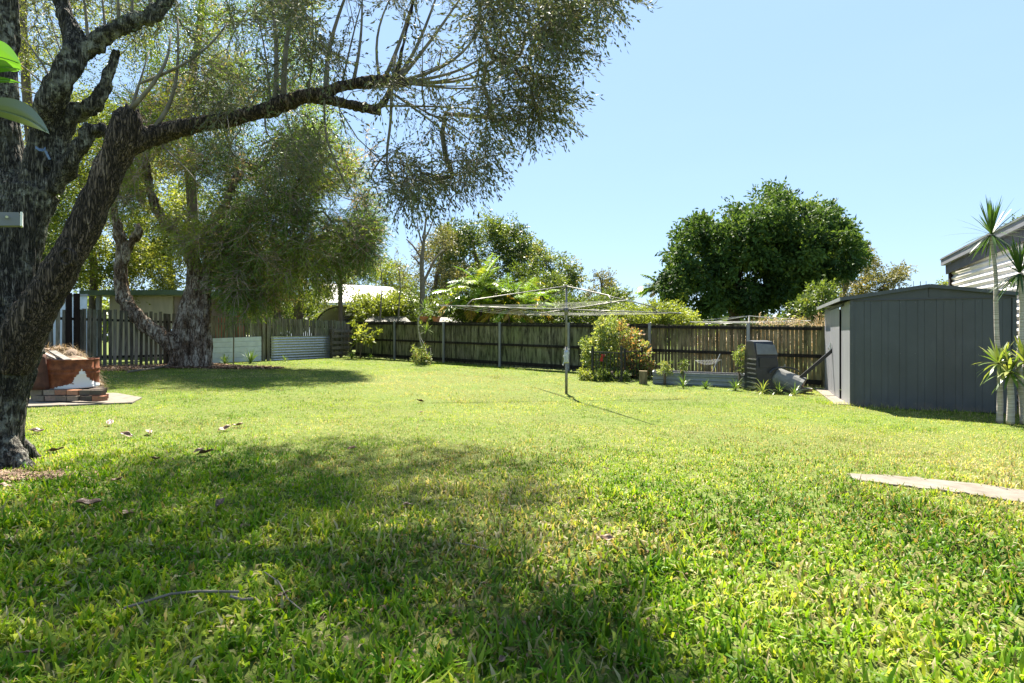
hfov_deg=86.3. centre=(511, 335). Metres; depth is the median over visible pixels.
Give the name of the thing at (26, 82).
tree
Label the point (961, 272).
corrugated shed
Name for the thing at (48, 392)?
brick
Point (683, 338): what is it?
paling fence
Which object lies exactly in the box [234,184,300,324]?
tree
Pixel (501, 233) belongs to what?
tree
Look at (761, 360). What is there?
compost bin
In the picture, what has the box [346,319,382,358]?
shrub
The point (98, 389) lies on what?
brick
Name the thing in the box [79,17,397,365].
tree
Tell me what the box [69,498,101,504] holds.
fallen leaf
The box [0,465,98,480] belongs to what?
leaf litter
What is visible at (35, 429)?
fallen leaf
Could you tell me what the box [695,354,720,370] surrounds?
wire basket
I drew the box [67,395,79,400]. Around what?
brick
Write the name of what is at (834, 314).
door
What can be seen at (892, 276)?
tree
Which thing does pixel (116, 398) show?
garden slab
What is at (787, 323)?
fence
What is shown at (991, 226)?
dracaena
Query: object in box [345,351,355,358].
strap plant
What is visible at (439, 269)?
tree
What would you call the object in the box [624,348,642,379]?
gate panel
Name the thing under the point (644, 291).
palm
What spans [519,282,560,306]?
palm
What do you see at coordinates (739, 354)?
shrub
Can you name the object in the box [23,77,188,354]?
tree
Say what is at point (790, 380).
garden bin
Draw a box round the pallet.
[330,329,352,357]
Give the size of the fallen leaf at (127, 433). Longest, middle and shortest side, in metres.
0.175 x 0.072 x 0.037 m
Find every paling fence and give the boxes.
[355,321,651,376]
[651,323,824,387]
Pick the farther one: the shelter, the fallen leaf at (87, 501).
the shelter
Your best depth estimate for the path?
4.99 m
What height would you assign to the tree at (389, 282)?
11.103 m
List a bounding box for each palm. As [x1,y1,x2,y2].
[431,252,526,321]
[471,273,557,323]
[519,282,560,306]
[633,274,662,301]
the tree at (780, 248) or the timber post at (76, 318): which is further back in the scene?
the tree at (780, 248)
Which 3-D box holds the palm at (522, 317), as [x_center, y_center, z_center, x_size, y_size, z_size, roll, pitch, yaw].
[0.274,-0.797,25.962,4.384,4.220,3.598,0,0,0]
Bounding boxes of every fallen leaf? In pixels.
[14,648,44,652]
[26,427,44,431]
[45,446,63,451]
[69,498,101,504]
[106,419,113,426]
[114,509,133,513]
[118,431,132,435]
[198,449,213,453]
[215,498,224,510]
[218,425,230,429]
[273,590,288,599]
[496,655,504,665]
[596,534,613,539]
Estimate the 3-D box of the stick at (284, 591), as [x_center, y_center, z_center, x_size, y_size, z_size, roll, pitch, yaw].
[-1.109,1.228,2.644,0.028,0.012,0.511,0,0,-40]
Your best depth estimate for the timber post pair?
23.79 m
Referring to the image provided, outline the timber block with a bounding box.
[639,371,646,384]
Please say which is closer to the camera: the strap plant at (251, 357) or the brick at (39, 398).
the brick at (39, 398)
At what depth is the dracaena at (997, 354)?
9.13 m
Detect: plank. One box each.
[45,353,59,359]
[49,351,71,359]
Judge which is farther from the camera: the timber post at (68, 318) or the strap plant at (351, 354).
the strap plant at (351, 354)
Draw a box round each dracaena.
[417,298,431,360]
[946,196,1023,364]
[975,337,1021,423]
[976,236,1023,424]
[984,346,1023,424]
[1003,336,1023,423]
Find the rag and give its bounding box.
[35,146,49,159]
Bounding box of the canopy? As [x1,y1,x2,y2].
[316,306,373,349]
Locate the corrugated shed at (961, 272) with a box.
[940,215,1023,405]
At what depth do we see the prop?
13.55 m
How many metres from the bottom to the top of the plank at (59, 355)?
0.164 m
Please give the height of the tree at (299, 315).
10.923 m
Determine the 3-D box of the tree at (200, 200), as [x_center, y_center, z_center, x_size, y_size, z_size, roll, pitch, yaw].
[-17.368,-4.297,30.556,9.775,10.598,5.286,0,0,0]
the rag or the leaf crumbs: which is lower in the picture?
the leaf crumbs
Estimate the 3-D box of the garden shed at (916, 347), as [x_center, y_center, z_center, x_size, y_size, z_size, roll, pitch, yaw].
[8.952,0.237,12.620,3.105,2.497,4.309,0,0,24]
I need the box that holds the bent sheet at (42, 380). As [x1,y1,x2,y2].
[32,354,49,389]
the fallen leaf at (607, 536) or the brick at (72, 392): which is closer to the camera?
the fallen leaf at (607, 536)
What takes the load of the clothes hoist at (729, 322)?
on the ground at (466, 384)
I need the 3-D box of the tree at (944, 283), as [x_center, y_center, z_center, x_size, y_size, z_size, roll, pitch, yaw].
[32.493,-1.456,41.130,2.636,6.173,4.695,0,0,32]
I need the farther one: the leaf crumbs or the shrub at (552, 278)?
the shrub at (552, 278)
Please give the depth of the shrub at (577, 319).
25.67 m
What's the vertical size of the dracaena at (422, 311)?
2.734 m
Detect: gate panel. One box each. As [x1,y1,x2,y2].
[591,346,622,381]
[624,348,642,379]
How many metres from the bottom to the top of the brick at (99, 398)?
0.083 m
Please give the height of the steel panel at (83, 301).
2.540 m
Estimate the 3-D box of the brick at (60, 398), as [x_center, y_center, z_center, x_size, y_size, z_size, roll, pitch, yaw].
[-7.650,1.065,9.320,0.188,0.081,0.108,0,0,0]
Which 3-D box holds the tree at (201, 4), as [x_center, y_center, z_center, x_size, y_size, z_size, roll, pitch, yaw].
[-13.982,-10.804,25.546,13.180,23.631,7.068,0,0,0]
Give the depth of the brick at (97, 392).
9.32 m
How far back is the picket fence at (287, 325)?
18.89 m
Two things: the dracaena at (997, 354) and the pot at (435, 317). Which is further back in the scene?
the pot at (435, 317)
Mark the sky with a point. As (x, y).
(909, 114)
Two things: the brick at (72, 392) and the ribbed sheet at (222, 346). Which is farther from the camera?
the ribbed sheet at (222, 346)
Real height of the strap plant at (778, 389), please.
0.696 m
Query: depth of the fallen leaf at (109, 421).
7.27 m
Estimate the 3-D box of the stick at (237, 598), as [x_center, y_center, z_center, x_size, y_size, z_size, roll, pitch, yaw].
[-1.266,1.225,2.549,0.123,0.013,0.028,0,0,11]
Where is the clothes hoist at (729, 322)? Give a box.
[689,316,809,323]
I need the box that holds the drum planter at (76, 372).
[47,355,99,388]
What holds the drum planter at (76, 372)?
on the brick
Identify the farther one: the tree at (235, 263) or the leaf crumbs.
the tree at (235, 263)
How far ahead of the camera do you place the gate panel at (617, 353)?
16.32 m
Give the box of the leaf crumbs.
[7,406,693,682]
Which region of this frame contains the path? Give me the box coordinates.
[847,473,1023,503]
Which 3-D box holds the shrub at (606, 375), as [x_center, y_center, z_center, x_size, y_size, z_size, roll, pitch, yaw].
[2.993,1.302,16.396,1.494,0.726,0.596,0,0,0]
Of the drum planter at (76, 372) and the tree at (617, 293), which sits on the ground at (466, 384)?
the tree at (617, 293)
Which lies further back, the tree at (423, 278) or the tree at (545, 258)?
the tree at (545, 258)
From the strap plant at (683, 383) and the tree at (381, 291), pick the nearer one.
the strap plant at (683, 383)
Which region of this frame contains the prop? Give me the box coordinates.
[781,349,831,392]
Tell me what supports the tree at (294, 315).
on the ground at (466, 384)
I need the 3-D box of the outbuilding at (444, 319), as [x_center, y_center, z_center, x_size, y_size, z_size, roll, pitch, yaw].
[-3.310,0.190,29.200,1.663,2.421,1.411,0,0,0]
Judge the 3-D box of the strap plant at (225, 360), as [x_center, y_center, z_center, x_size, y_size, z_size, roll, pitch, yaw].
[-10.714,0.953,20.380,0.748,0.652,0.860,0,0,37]
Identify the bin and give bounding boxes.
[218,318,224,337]
[744,340,778,391]
[769,365,812,393]
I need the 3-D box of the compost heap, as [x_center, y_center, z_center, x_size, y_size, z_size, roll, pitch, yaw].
[-9.147,0.677,10.996,1.971,1.268,1.922,0,0,0]
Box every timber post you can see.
[65,293,71,346]
[73,293,79,350]
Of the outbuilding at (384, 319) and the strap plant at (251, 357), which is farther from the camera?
the outbuilding at (384, 319)
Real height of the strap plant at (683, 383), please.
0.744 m
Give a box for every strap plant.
[219,353,230,363]
[242,349,260,363]
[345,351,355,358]
[671,374,689,388]
[701,379,710,389]
[723,377,745,390]
[743,378,772,393]
[770,379,788,394]
[785,385,804,395]
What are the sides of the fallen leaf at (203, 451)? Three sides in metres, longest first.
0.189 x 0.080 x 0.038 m
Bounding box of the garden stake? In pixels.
[233,326,234,363]
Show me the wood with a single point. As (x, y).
(308, 312)
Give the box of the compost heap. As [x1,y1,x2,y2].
[44,341,111,389]
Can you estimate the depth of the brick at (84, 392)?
9.34 m
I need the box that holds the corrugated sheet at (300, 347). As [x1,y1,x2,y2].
[271,336,329,360]
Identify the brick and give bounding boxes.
[31,390,42,394]
[33,395,48,400]
[43,390,54,394]
[45,395,60,400]
[55,390,66,394]
[55,396,66,400]
[67,390,78,394]
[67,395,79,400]
[79,390,89,394]
[80,396,91,400]
[88,388,106,391]
[90,390,105,394]
[92,396,107,400]
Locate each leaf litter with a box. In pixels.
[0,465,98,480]
[99,364,145,370]
[126,363,283,368]
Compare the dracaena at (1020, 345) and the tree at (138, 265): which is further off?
the tree at (138, 265)
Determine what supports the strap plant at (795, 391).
on the ground at (466, 384)
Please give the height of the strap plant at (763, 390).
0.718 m
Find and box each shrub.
[343,285,410,323]
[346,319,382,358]
[387,285,459,321]
[410,341,432,364]
[443,299,564,335]
[518,267,571,318]
[552,290,646,322]
[576,364,598,380]
[578,314,657,378]
[588,368,636,381]
[603,297,704,337]
[656,360,673,384]
[677,358,689,381]
[732,344,745,387]
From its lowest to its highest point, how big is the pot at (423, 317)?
0.745 m
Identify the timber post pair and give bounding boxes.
[262,318,269,360]
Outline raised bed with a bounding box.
[652,370,743,387]
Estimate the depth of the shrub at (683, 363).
15.30 m
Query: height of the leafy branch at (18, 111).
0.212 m
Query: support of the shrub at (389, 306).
on the ground at (466, 384)
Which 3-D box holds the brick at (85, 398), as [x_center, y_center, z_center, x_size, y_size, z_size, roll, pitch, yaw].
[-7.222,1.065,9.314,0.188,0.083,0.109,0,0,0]
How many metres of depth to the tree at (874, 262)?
57.72 m
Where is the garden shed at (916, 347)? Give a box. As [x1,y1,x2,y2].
[815,284,1018,413]
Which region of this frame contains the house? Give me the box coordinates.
[318,285,413,315]
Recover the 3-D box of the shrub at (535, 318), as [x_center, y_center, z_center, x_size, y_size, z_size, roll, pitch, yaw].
[-0.178,-0.382,28.017,6.649,3.358,3.380,0,0,0]
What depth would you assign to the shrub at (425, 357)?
23.15 m
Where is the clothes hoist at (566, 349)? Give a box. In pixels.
[436,285,680,393]
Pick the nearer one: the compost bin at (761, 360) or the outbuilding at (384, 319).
the compost bin at (761, 360)
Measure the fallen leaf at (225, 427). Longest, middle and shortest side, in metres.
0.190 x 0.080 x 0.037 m
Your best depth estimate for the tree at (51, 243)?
21.02 m
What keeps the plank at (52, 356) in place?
on the drum planter at (76, 372)
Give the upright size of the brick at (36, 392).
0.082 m
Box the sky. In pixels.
[18,0,1023,335]
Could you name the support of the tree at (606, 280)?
on the ground at (466, 384)
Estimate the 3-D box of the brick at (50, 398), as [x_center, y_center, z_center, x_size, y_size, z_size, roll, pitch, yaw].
[-7.844,1.065,9.337,0.186,0.081,0.106,0,0,0]
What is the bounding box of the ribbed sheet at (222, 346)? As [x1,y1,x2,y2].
[212,337,260,362]
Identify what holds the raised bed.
on the ground at (466, 384)
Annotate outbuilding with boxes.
[365,316,410,322]
[439,317,460,321]
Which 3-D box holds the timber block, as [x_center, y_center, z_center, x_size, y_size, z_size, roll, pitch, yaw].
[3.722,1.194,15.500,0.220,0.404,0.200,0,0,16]
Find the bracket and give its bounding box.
[0,212,22,226]
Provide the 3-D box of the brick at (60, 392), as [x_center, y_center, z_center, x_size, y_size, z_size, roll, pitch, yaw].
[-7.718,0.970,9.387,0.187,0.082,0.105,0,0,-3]
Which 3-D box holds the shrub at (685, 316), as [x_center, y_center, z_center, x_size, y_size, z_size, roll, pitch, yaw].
[5.989,-0.122,22.727,4.510,3.085,3.437,0,0,0]
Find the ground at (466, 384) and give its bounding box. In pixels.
[0,336,1023,682]
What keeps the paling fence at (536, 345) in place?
on the ground at (466, 384)
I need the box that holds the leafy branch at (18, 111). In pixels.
[0,41,48,133]
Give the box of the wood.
[76,292,823,345]
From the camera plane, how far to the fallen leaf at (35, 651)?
2.11 m
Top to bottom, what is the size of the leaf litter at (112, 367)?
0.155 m
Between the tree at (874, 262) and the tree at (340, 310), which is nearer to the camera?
the tree at (340, 310)
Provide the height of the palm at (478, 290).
5.290 m
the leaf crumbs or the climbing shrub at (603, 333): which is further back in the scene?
the climbing shrub at (603, 333)
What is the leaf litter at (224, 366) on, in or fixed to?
on the ground at (466, 384)
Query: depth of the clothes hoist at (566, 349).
12.43 m
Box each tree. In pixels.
[0,0,661,468]
[18,0,189,346]
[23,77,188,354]
[41,174,93,303]
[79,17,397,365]
[97,0,354,287]
[140,174,269,289]
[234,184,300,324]
[246,281,336,335]
[251,181,337,319]
[278,216,383,354]
[345,252,419,296]
[379,232,385,321]
[389,247,414,321]
[397,218,472,308]
[406,214,442,321]
[426,205,545,317]
[505,238,590,322]
[580,268,621,301]
[595,283,639,320]
[651,176,874,341]
[779,275,843,326]
[831,244,888,308]
[845,259,919,295]
[936,276,947,284]
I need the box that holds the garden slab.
[27,393,141,407]
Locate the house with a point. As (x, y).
(376, 288)
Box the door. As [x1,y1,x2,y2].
[828,308,838,397]
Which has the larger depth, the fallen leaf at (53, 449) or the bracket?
the fallen leaf at (53, 449)
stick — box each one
[124,590,239,608]
[229,595,253,600]
[264,572,301,610]
[455,542,487,549]
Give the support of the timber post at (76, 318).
on the ground at (466, 384)
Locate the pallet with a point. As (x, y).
(340, 342)
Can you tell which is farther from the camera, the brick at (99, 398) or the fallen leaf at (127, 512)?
the brick at (99, 398)
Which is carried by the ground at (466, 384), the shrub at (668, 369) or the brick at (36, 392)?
the shrub at (668, 369)
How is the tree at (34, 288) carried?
on the ground at (466, 384)
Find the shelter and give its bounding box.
[79,290,243,357]
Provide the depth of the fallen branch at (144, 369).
16.70 m
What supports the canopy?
on the ground at (466, 384)
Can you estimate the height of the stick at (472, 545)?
0.009 m
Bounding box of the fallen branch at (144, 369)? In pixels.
[127,365,169,372]
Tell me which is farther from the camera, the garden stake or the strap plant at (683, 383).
the garden stake
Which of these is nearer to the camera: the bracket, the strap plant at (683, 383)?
the bracket
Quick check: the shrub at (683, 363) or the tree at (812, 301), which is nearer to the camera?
the shrub at (683, 363)
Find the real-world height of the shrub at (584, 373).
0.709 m
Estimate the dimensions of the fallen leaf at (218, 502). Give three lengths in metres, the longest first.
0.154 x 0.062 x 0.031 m
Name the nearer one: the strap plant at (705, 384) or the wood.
the strap plant at (705, 384)
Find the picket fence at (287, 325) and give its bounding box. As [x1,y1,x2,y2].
[44,308,349,365]
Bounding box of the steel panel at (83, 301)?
[53,294,88,355]
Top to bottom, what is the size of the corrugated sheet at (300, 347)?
1.141 m
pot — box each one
[415,310,431,321]
[429,306,443,321]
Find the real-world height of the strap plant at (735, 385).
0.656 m
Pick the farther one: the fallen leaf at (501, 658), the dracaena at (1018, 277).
the dracaena at (1018, 277)
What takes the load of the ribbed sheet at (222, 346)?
on the ground at (466, 384)
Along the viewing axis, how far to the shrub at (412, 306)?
33.43 m
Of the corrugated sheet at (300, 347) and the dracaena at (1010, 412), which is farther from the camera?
the corrugated sheet at (300, 347)
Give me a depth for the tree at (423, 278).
32.93 m
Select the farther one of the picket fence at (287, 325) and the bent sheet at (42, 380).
the picket fence at (287, 325)

